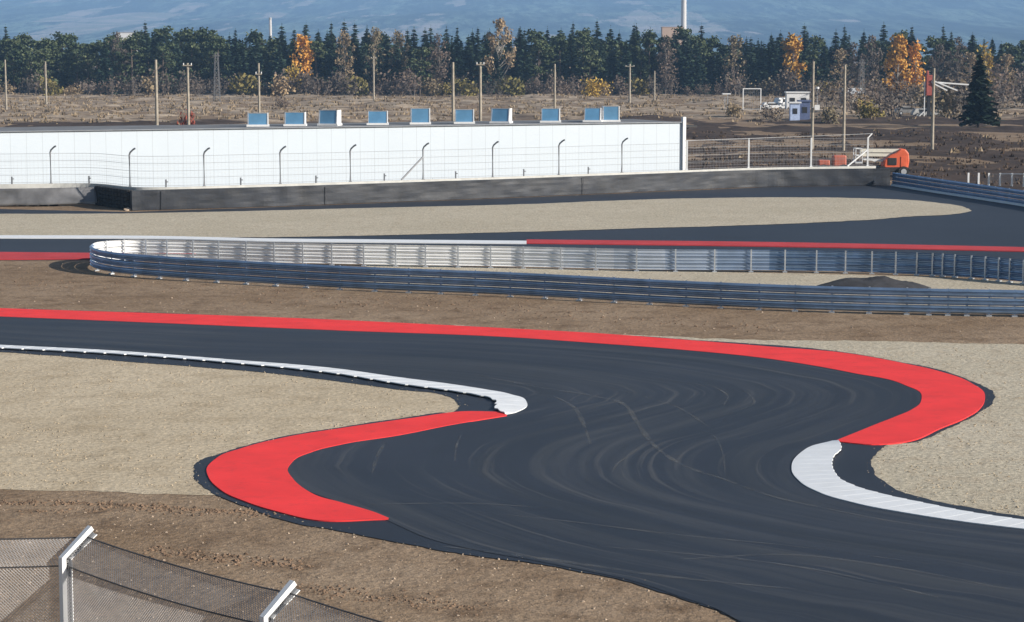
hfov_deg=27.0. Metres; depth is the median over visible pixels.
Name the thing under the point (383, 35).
pine tree
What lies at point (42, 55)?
pine tree
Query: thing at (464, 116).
roof light
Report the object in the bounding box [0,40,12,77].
pine tree
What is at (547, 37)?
conifer
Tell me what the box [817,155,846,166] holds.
compact roller
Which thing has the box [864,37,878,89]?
conifer
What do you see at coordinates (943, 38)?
conifer
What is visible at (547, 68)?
pine tree
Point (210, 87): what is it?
bush
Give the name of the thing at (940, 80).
bush
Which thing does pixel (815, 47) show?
conifer
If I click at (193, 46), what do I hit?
pine tree
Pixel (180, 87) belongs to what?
bush
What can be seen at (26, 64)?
pine tree
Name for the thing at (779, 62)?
conifer
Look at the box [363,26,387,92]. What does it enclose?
bare tree
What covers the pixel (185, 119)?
bush
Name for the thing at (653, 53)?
conifer
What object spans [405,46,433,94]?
pine tree
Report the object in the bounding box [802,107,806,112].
window
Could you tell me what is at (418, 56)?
pine tree
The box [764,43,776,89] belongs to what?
conifer
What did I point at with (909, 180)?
guardrail
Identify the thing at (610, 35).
conifer
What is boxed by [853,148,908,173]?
boom lift
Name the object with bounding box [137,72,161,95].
bush
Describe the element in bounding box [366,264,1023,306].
loop gravel
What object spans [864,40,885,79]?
pine tree
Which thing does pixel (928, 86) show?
red crane
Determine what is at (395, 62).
conifer
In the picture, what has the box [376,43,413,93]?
conifer
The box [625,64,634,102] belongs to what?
utility pole
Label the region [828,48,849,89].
bare tree
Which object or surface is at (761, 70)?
conifer
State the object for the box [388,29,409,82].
bare tree
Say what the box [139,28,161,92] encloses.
conifer
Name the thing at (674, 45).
conifer
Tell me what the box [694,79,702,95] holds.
bush
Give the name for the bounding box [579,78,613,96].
bush
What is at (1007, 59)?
bare tree
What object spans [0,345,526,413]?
white kerb
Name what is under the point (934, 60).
conifer
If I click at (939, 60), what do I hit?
bare tree
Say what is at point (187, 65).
utility pole
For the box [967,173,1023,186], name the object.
post fence
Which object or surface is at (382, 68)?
conifer
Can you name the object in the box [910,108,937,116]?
parked car
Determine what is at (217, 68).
conifer
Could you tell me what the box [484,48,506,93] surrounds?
conifer
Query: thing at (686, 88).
bush
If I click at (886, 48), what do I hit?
pine tree
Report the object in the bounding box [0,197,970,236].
gravel trap
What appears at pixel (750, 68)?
pine tree
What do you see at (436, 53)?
bare tree
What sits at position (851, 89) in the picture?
bush
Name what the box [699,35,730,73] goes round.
pine tree
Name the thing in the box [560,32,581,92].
conifer
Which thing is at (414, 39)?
conifer
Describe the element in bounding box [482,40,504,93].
conifer
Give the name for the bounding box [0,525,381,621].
chain link fence
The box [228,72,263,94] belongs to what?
bush
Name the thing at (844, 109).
utility pole
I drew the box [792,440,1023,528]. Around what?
white kerb
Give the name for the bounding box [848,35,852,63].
conifer
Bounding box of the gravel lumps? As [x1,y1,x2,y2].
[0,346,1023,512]
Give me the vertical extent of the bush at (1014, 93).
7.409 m
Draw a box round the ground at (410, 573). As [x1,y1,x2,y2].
[0,59,1023,621]
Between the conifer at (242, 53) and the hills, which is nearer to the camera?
the conifer at (242, 53)
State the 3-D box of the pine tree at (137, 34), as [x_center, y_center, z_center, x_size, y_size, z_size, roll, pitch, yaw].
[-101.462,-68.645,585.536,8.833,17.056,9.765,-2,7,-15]
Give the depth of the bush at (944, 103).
351.79 m
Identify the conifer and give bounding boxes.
[0,39,11,91]
[0,71,7,91]
[2,24,21,90]
[9,40,37,92]
[56,51,81,90]
[93,39,119,94]
[107,37,126,93]
[126,23,159,92]
[133,32,151,90]
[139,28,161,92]
[159,29,171,92]
[165,42,190,92]
[180,42,208,91]
[189,28,213,91]
[207,46,231,93]
[217,41,235,93]
[221,39,245,93]
[227,32,231,51]
[228,38,248,93]
[230,29,238,63]
[241,43,257,82]
[251,32,262,71]
[256,45,282,94]
[266,35,274,74]
[266,42,288,93]
[271,26,289,93]
[285,49,304,94]
[299,50,315,93]
[302,24,312,65]
[307,36,329,93]
[314,30,322,48]
[318,36,343,93]
[321,33,337,90]
[322,31,329,73]
[328,23,335,42]
[328,41,352,93]
[331,43,362,91]
[340,22,353,58]
[349,40,367,87]
[350,30,360,74]
[351,20,360,43]
[358,40,368,81]
[360,28,370,74]
[365,43,375,89]
[368,40,383,69]
[368,51,394,93]
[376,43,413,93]
[382,33,391,53]
[382,47,390,93]
[385,40,408,91]
[393,39,403,58]
[394,36,423,93]
[403,29,409,49]
[403,40,422,92]
[410,30,427,89]
[420,30,428,45]
[420,34,435,92]
[423,28,435,85]
[427,38,451,93]
[442,26,450,45]
[443,44,472,92]
[448,36,459,91]
[451,28,462,62]
[458,35,485,92]
[465,28,476,65]
[467,47,491,93]
[471,29,484,67]
[481,34,489,60]
[481,50,491,79]
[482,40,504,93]
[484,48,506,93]
[497,47,513,93]
[501,38,514,70]
[505,25,530,92]
[509,26,531,84]
[509,43,540,93]
[523,30,535,64]
[536,26,552,85]
[548,37,566,93]
[557,38,578,86]
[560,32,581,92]
[570,24,581,70]
[577,37,611,92]
[592,22,602,43]
[593,47,613,92]
[604,50,623,94]
[605,25,616,49]
[609,34,628,92]
[613,29,651,93]
[613,41,636,93]
[626,24,640,64]
[634,23,641,47]
[639,44,660,86]
[640,45,651,66]
[650,35,665,90]
[653,40,680,93]
[667,43,685,92]
[669,30,682,91]
[669,34,687,92]
[680,31,692,81]
[680,33,691,61]
[683,37,707,93]
[698,23,710,85]
[698,52,709,91]
[703,46,716,85]
[705,53,732,93]
[720,45,727,74]
[726,47,745,92]
[736,36,749,91]
[737,34,744,59]
[742,39,756,87]
[744,38,759,91]
[748,44,770,89]
[749,42,770,92]
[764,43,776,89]
[767,32,773,52]
[768,43,791,87]
[771,38,777,66]
[776,30,783,53]
[782,54,805,90]
[799,38,805,70]
[800,23,809,50]
[800,42,815,87]
[809,39,820,79]
[814,44,833,85]
[828,44,836,82]
[829,30,840,75]
[831,43,856,89]
[839,24,852,67]
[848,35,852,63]
[852,32,870,71]
[854,41,870,82]
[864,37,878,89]
[878,22,891,84]
[905,27,924,86]
[923,46,942,79]
[940,24,947,66]
[940,36,961,78]
[953,53,1004,127]
[961,32,977,82]
[969,43,984,81]
[988,39,996,60]
[993,41,1009,79]
[1007,45,1021,85]
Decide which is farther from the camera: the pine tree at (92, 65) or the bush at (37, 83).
the pine tree at (92, 65)
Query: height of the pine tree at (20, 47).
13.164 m
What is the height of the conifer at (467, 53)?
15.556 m
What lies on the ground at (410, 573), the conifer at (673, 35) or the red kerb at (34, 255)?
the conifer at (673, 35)
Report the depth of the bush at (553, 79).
529.96 m
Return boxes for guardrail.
[89,239,1023,316]
[891,172,1023,206]
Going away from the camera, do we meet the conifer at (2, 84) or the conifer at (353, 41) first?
the conifer at (2, 84)
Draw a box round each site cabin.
[784,91,810,108]
[797,100,810,119]
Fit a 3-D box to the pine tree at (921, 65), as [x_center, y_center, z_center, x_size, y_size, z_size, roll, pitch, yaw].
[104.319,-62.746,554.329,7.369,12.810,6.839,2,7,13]
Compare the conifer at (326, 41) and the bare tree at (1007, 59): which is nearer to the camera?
the bare tree at (1007, 59)
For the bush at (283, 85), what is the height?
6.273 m
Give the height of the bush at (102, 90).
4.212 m
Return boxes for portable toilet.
[788,102,801,119]
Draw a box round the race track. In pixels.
[0,317,1023,621]
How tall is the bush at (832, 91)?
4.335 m
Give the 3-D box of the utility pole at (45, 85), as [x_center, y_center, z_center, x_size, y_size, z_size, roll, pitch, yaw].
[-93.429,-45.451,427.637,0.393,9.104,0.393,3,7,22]
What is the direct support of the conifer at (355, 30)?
on the ground at (410, 573)
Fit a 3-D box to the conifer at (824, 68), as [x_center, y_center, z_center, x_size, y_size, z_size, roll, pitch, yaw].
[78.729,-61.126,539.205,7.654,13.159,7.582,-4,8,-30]
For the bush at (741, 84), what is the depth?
533.06 m
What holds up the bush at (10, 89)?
on the ground at (410, 573)
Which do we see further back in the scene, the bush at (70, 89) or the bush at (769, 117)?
the bush at (70, 89)
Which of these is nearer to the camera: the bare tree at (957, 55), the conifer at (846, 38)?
the bare tree at (957, 55)
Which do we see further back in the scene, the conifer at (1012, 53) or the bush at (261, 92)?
the conifer at (1012, 53)
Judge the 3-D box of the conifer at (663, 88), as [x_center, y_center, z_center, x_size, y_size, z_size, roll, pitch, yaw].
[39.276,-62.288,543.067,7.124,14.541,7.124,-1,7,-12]
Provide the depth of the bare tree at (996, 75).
477.05 m
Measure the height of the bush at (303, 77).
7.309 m
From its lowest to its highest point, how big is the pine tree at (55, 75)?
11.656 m
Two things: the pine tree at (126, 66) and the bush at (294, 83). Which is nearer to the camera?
the bush at (294, 83)
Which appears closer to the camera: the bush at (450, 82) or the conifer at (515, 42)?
the bush at (450, 82)
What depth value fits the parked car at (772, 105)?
392.48 m
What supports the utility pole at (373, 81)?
on the ground at (410, 573)
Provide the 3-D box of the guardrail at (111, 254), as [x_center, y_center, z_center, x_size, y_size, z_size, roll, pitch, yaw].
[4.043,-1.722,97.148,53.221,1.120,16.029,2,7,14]
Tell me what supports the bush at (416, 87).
on the ground at (410, 573)
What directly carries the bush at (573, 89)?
on the ground at (410, 573)
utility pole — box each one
[4,60,6,109]
[45,61,46,103]
[154,60,158,124]
[183,63,191,124]
[255,63,261,112]
[373,56,374,100]
[452,62,454,120]
[476,62,483,120]
[554,64,555,107]
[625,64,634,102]
[811,61,814,148]
[842,65,845,150]
[930,68,934,149]
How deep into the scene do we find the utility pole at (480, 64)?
230.69 m
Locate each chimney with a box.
[269,18,271,35]
[681,0,685,28]
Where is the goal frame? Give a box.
[743,88,760,109]
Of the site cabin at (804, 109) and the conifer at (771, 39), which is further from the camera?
the conifer at (771, 39)
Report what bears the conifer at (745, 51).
on the ground at (410, 573)
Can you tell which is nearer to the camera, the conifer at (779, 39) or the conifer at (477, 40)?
the conifer at (477, 40)
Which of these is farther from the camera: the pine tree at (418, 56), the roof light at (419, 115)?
the pine tree at (418, 56)
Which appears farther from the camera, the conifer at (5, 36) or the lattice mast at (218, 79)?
the conifer at (5, 36)
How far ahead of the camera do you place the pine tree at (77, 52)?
544.04 m
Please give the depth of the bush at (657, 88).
526.61 m
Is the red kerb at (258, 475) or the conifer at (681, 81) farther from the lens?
the conifer at (681, 81)
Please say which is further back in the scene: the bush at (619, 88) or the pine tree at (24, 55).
the pine tree at (24, 55)
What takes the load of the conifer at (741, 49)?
on the ground at (410, 573)
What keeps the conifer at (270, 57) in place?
on the ground at (410, 573)
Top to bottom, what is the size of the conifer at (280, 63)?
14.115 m
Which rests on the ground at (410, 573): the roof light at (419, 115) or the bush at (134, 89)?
the bush at (134, 89)
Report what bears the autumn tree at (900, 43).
on the ground at (410, 573)
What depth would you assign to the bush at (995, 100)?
346.42 m
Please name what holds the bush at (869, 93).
on the ground at (410, 573)
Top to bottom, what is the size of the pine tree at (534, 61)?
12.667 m
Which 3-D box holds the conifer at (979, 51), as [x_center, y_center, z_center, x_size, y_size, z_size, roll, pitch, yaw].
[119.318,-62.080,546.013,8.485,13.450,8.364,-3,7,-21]
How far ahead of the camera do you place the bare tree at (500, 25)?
535.43 m
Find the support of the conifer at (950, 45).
on the ground at (410, 573)
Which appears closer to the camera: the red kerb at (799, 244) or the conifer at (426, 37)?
the red kerb at (799, 244)
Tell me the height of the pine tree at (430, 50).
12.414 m
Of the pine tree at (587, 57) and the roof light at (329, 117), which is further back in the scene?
the pine tree at (587, 57)
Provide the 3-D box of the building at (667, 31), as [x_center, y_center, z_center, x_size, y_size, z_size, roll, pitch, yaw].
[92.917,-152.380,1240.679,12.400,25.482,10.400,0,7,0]
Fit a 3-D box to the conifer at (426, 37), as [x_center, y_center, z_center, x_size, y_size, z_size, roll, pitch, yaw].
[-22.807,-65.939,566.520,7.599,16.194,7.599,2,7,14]
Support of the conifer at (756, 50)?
on the ground at (410, 573)
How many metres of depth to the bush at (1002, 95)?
400.75 m
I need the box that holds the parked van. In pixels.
[774,98,784,108]
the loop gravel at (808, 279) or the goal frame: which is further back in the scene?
the goal frame
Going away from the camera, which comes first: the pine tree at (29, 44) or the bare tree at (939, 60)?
the bare tree at (939, 60)
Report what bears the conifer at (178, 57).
on the ground at (410, 573)
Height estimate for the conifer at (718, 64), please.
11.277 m
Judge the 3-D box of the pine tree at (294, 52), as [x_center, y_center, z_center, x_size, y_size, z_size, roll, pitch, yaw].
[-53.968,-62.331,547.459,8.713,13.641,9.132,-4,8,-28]
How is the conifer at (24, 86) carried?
on the ground at (410, 573)
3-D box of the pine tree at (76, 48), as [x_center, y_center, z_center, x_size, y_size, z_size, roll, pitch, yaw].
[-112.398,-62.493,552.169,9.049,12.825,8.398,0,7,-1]
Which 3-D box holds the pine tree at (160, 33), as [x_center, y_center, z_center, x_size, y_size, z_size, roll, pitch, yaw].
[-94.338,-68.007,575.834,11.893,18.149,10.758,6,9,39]
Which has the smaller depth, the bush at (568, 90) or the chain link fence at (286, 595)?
the chain link fence at (286, 595)
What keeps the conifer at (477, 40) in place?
on the ground at (410, 573)
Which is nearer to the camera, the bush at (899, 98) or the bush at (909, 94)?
the bush at (899, 98)
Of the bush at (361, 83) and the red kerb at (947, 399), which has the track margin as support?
the red kerb at (947, 399)
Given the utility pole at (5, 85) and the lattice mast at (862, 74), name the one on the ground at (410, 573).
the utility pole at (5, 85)
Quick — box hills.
[0,0,1023,57]
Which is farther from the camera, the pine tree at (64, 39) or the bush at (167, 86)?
the pine tree at (64, 39)
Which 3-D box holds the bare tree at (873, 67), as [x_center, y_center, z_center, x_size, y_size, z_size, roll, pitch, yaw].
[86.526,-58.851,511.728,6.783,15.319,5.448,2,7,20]
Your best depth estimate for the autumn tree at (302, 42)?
536.36 m
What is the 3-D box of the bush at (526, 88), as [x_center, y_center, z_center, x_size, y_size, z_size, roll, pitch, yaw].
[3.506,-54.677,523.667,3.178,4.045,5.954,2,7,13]
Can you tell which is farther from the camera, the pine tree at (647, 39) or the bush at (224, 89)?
the pine tree at (647, 39)
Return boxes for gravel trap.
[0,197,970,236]
[0,352,459,494]
[456,325,1023,515]
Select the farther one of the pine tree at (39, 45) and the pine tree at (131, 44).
the pine tree at (39, 45)
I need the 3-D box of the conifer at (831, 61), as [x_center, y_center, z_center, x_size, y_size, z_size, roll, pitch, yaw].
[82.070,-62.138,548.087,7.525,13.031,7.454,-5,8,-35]
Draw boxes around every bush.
[0,79,16,94]
[18,69,36,94]
[25,70,42,94]
[37,76,64,95]
[62,83,83,95]
[76,73,95,94]
[87,80,109,95]
[105,68,123,95]
[117,76,140,95]
[127,66,147,95]
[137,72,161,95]
[144,65,190,95]
[169,76,185,93]
[175,67,210,93]
[177,105,195,124]
[189,73,204,95]
[205,72,224,93]
[212,73,235,94]
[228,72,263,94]
[231,85,246,94]
[245,80,266,95]
[255,76,270,95]
[268,72,295,95]
[272,68,304,95]
[272,95,290,108]
[289,67,321,94]
[295,68,315,94]
[298,70,337,95]
[320,71,349,94]
[325,68,363,95]
[339,74,370,95]
[368,78,389,95]
[376,69,408,94]
[385,64,422,95]
[399,66,423,95]
[418,75,443,95]
[435,82,454,95]
[446,65,471,95]
[450,78,478,95]
[482,73,500,95]
[495,77,506,94]
[496,75,525,95]
[523,82,531,94]
[525,74,544,94]
[537,75,564,94]
[542,69,567,93]
[558,78,574,95]
[565,67,584,95]
[571,73,593,94]
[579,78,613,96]
[598,81,612,95]
[610,73,634,95]
[626,77,649,94]
[639,74,666,95]
[661,69,683,95]
[683,85,695,95]
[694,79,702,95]
[702,84,712,95]
[713,84,722,94]
[716,58,746,95]
[716,81,728,95]
[723,101,744,116]
[731,67,749,94]
[746,80,769,95]
[757,101,786,121]
[763,75,781,94]
[764,66,800,95]
[774,65,811,92]
[794,67,823,106]
[809,79,830,94]
[810,76,831,103]
[815,78,835,94]
[815,103,840,123]
[816,63,853,107]
[823,83,839,100]
[834,67,865,111]
[835,70,875,109]
[847,93,879,113]
[855,99,885,118]
[856,63,887,104]
[865,72,882,104]
[865,81,903,116]
[871,64,922,116]
[893,78,908,100]
[897,71,919,102]
[902,81,926,101]
[910,95,931,107]
[919,72,960,109]
[926,79,971,116]
[947,61,971,115]
[987,81,1001,110]
[989,84,1002,109]
[990,56,1021,103]
[990,78,1010,107]
[1006,68,1023,100]
[1006,69,1023,100]
[1013,82,1023,106]
[1014,70,1023,91]
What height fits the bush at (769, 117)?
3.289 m
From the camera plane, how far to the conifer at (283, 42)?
548.91 m
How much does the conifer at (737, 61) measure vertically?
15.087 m
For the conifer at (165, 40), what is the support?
on the ground at (410, 573)
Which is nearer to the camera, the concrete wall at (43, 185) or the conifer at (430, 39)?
the concrete wall at (43, 185)
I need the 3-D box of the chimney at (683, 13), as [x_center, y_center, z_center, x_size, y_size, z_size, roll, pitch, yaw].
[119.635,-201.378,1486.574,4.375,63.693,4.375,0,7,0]
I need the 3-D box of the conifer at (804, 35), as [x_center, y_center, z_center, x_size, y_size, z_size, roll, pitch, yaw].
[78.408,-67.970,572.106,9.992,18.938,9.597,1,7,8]
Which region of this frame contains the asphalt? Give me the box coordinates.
[0,185,1023,277]
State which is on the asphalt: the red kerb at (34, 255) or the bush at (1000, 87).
the red kerb at (34, 255)
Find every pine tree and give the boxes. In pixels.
[0,36,32,92]
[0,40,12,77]
[0,48,27,92]
[0,61,9,82]
[3,44,33,92]
[11,32,32,91]
[15,51,36,92]
[18,56,46,93]
[25,39,48,91]
[27,38,56,78]
[28,47,60,84]
[38,37,64,79]
[43,52,72,92]
[46,62,59,79]
[49,31,79,92]
[59,32,79,49]
[64,49,90,93]
[70,45,93,93]
[74,53,98,90]
[80,44,95,81]
[85,40,102,93]
[96,40,120,72]
[102,34,128,91]
[112,36,146,93]
[112,52,140,89]
[120,35,148,92]
[126,40,145,92]
[129,30,148,39]
[138,52,161,82]
[148,25,178,46]
[149,45,176,92]
[161,41,185,90]
[171,29,188,69]
[179,27,206,91]
[179,41,203,92]
[187,49,212,86]
[195,26,217,92]
[197,33,232,92]
[199,41,225,93]
[201,36,231,91]
[244,29,269,52]
[260,37,288,71]
[284,40,300,62]
[291,42,321,78]
[298,40,327,93]
[309,41,327,65]
[362,40,381,74]
[376,32,388,45]
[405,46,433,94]
[408,49,432,92]
[419,46,447,84]
[432,47,459,93]
[497,38,514,71]
[521,37,558,93]
[525,28,544,67]
[530,48,553,82]
[539,58,558,86]
[540,38,570,93]
[550,33,568,65]
[567,27,601,69]
[572,35,595,85]
[577,48,604,83]
[598,38,614,72]
[606,41,640,93]
[631,29,662,92]
[632,53,653,84]
[656,36,672,60]
[671,25,694,65]
[688,36,717,73]
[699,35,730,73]
[714,44,738,71]
[735,54,755,91]
[802,49,824,82]
[808,35,828,56]
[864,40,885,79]
[879,44,905,78]
[882,29,914,69]
[901,49,926,78]
[919,43,931,80]
[923,35,942,69]
[928,40,954,74]
[950,48,972,81]
[995,42,1018,57]
[998,47,1023,71]
[1016,42,1023,73]
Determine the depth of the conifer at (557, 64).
551.51 m
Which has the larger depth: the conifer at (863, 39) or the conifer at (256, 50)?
the conifer at (863, 39)
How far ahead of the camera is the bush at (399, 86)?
525.87 m
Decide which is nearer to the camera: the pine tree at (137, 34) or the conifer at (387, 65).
the conifer at (387, 65)
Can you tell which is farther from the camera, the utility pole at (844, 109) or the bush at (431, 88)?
the bush at (431, 88)
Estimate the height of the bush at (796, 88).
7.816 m
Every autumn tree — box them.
[280,63,301,93]
[289,34,314,79]
[780,32,806,89]
[882,34,913,96]
[906,40,925,92]
[976,42,995,87]
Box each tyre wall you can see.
[0,186,129,208]
[130,168,889,209]
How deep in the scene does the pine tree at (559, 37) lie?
568.94 m
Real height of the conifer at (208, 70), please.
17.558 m
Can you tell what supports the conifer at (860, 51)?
on the ground at (410, 573)
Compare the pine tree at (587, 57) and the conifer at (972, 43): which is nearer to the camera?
the pine tree at (587, 57)
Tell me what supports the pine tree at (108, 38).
on the ground at (410, 573)
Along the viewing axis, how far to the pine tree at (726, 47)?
558.80 m
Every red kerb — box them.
[0,235,1023,251]
[0,252,195,259]
[0,308,984,444]
[206,411,506,521]
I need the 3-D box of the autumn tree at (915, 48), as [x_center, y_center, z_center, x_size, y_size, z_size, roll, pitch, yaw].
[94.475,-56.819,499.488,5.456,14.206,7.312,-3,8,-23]
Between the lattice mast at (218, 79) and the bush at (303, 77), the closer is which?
the lattice mast at (218, 79)
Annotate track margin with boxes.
[0,309,1023,621]
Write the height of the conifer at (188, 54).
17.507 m
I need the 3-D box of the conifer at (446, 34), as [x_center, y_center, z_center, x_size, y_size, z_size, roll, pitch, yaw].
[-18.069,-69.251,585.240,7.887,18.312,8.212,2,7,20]
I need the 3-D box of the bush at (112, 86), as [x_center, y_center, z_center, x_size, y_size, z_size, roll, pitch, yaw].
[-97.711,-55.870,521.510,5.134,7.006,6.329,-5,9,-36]
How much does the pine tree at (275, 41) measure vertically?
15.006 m
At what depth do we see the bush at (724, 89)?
526.77 m
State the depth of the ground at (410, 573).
49.67 m
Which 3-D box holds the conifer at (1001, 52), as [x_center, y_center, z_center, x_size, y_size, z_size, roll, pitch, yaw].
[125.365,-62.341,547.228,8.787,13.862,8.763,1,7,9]
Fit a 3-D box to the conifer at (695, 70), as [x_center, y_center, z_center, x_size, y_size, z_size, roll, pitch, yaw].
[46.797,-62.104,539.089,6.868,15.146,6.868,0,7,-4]
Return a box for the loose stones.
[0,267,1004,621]
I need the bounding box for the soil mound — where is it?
[817,276,930,288]
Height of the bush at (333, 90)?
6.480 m
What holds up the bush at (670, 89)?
on the ground at (410, 573)
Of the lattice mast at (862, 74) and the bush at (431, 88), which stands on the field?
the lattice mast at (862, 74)
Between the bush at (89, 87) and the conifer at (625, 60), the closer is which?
the bush at (89, 87)
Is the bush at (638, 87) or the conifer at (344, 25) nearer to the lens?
the bush at (638, 87)
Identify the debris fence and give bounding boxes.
[0,137,679,186]
[685,133,872,169]
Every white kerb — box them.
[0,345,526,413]
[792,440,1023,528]
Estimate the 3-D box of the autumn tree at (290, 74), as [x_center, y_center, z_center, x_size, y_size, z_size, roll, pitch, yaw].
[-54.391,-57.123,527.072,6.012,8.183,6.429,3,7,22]
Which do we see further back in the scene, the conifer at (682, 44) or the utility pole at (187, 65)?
the conifer at (682, 44)
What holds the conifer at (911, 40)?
on the ground at (410, 573)
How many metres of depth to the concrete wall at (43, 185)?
152.18 m
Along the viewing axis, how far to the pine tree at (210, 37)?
553.39 m
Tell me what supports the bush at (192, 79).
on the ground at (410, 573)
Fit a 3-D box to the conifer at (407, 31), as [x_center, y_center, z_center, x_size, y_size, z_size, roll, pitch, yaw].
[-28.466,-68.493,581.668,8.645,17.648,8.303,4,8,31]
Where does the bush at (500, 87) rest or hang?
on the ground at (410, 573)
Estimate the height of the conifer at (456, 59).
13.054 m
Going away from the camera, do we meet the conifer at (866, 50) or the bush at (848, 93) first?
the bush at (848, 93)
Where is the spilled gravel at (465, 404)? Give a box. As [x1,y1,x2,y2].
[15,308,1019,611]
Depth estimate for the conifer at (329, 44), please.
547.66 m
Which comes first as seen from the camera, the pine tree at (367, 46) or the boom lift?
the boom lift
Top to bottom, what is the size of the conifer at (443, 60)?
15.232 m
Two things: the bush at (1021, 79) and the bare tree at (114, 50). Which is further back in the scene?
the bare tree at (114, 50)
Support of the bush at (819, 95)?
on the ground at (410, 573)
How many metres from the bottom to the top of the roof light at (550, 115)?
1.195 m
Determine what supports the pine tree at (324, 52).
on the ground at (410, 573)
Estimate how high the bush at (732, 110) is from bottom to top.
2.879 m
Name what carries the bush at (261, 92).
on the ground at (410, 573)
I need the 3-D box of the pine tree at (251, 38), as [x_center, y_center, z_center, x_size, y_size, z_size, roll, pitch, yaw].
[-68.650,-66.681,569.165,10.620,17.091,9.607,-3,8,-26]
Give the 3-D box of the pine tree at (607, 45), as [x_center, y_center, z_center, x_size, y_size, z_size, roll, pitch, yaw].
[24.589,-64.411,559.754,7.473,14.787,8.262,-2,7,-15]
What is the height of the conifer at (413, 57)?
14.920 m
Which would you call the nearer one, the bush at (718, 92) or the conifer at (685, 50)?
the bush at (718, 92)
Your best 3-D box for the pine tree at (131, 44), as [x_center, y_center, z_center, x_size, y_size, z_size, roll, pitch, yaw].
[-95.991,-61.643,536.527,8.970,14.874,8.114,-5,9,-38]
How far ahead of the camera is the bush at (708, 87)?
527.65 m
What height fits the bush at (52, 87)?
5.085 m
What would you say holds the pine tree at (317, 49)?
on the ground at (410, 573)
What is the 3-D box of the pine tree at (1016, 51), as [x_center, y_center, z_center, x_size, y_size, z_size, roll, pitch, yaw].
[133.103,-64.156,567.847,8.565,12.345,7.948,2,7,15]
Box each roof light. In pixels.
[246,113,268,126]
[283,112,306,125]
[317,110,341,125]
[367,111,388,124]
[410,108,430,123]
[454,109,474,123]
[489,108,512,122]
[540,108,560,122]
[583,108,601,121]
[602,106,620,121]
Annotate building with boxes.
[0,117,696,186]
[116,32,136,50]
[661,27,682,44]
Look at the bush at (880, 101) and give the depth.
350.10 m
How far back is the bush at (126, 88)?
523.44 m
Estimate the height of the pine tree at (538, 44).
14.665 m
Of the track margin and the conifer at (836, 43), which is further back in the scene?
the conifer at (836, 43)
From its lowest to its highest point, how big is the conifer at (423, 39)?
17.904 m
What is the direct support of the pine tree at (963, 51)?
on the ground at (410, 573)
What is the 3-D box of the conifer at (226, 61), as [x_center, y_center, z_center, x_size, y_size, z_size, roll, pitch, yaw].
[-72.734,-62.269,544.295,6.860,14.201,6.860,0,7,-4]
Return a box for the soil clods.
[0,277,774,615]
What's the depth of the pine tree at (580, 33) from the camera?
558.17 m
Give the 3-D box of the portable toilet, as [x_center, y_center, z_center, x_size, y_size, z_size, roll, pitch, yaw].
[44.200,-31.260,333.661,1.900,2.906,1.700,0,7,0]
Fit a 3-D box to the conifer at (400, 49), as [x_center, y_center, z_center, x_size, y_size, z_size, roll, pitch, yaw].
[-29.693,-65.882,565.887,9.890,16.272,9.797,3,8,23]
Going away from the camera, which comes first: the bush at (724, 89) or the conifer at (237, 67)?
the bush at (724, 89)
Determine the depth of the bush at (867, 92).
430.11 m
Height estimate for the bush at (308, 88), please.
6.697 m
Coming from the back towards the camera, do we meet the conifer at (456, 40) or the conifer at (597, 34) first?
the conifer at (597, 34)
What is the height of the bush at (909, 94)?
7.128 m
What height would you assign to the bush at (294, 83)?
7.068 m
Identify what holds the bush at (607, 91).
on the ground at (410, 573)
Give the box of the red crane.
[919,71,968,116]
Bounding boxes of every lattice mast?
[212,53,220,101]
[857,60,864,105]
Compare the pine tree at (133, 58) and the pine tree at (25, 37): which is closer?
the pine tree at (133, 58)
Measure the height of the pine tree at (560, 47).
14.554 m
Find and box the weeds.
[432,129,1023,184]
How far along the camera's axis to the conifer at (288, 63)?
537.81 m
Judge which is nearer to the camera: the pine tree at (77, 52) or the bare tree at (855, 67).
the bare tree at (855, 67)
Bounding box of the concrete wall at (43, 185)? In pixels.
[0,166,875,203]
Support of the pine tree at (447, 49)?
on the ground at (410, 573)
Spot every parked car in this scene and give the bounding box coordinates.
[761,102,783,108]
[894,106,912,114]
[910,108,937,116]
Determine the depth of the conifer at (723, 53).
553.54 m
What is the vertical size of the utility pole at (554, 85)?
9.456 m
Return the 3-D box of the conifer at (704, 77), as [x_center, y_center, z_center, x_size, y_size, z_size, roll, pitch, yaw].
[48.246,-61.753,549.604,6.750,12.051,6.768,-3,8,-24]
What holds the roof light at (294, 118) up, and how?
on the paddock building at (188, 145)
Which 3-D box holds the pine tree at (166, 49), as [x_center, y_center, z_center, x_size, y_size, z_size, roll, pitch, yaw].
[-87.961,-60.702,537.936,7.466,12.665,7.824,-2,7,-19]
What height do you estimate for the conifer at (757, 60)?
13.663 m
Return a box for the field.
[0,91,1023,189]
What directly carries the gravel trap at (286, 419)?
on the ground at (410, 573)
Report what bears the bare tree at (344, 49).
on the ground at (410, 573)
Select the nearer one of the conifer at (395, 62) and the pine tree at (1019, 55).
the conifer at (395, 62)
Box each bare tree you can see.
[107,31,135,93]
[334,29,357,94]
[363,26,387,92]
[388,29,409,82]
[425,33,450,88]
[481,17,516,93]
[655,35,678,92]
[721,34,746,93]
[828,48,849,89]
[840,42,864,87]
[860,35,886,87]
[923,44,954,87]
[946,36,968,92]
[957,52,976,91]
[986,63,1011,96]
[997,54,1017,92]
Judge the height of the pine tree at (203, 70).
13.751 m
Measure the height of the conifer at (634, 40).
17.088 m

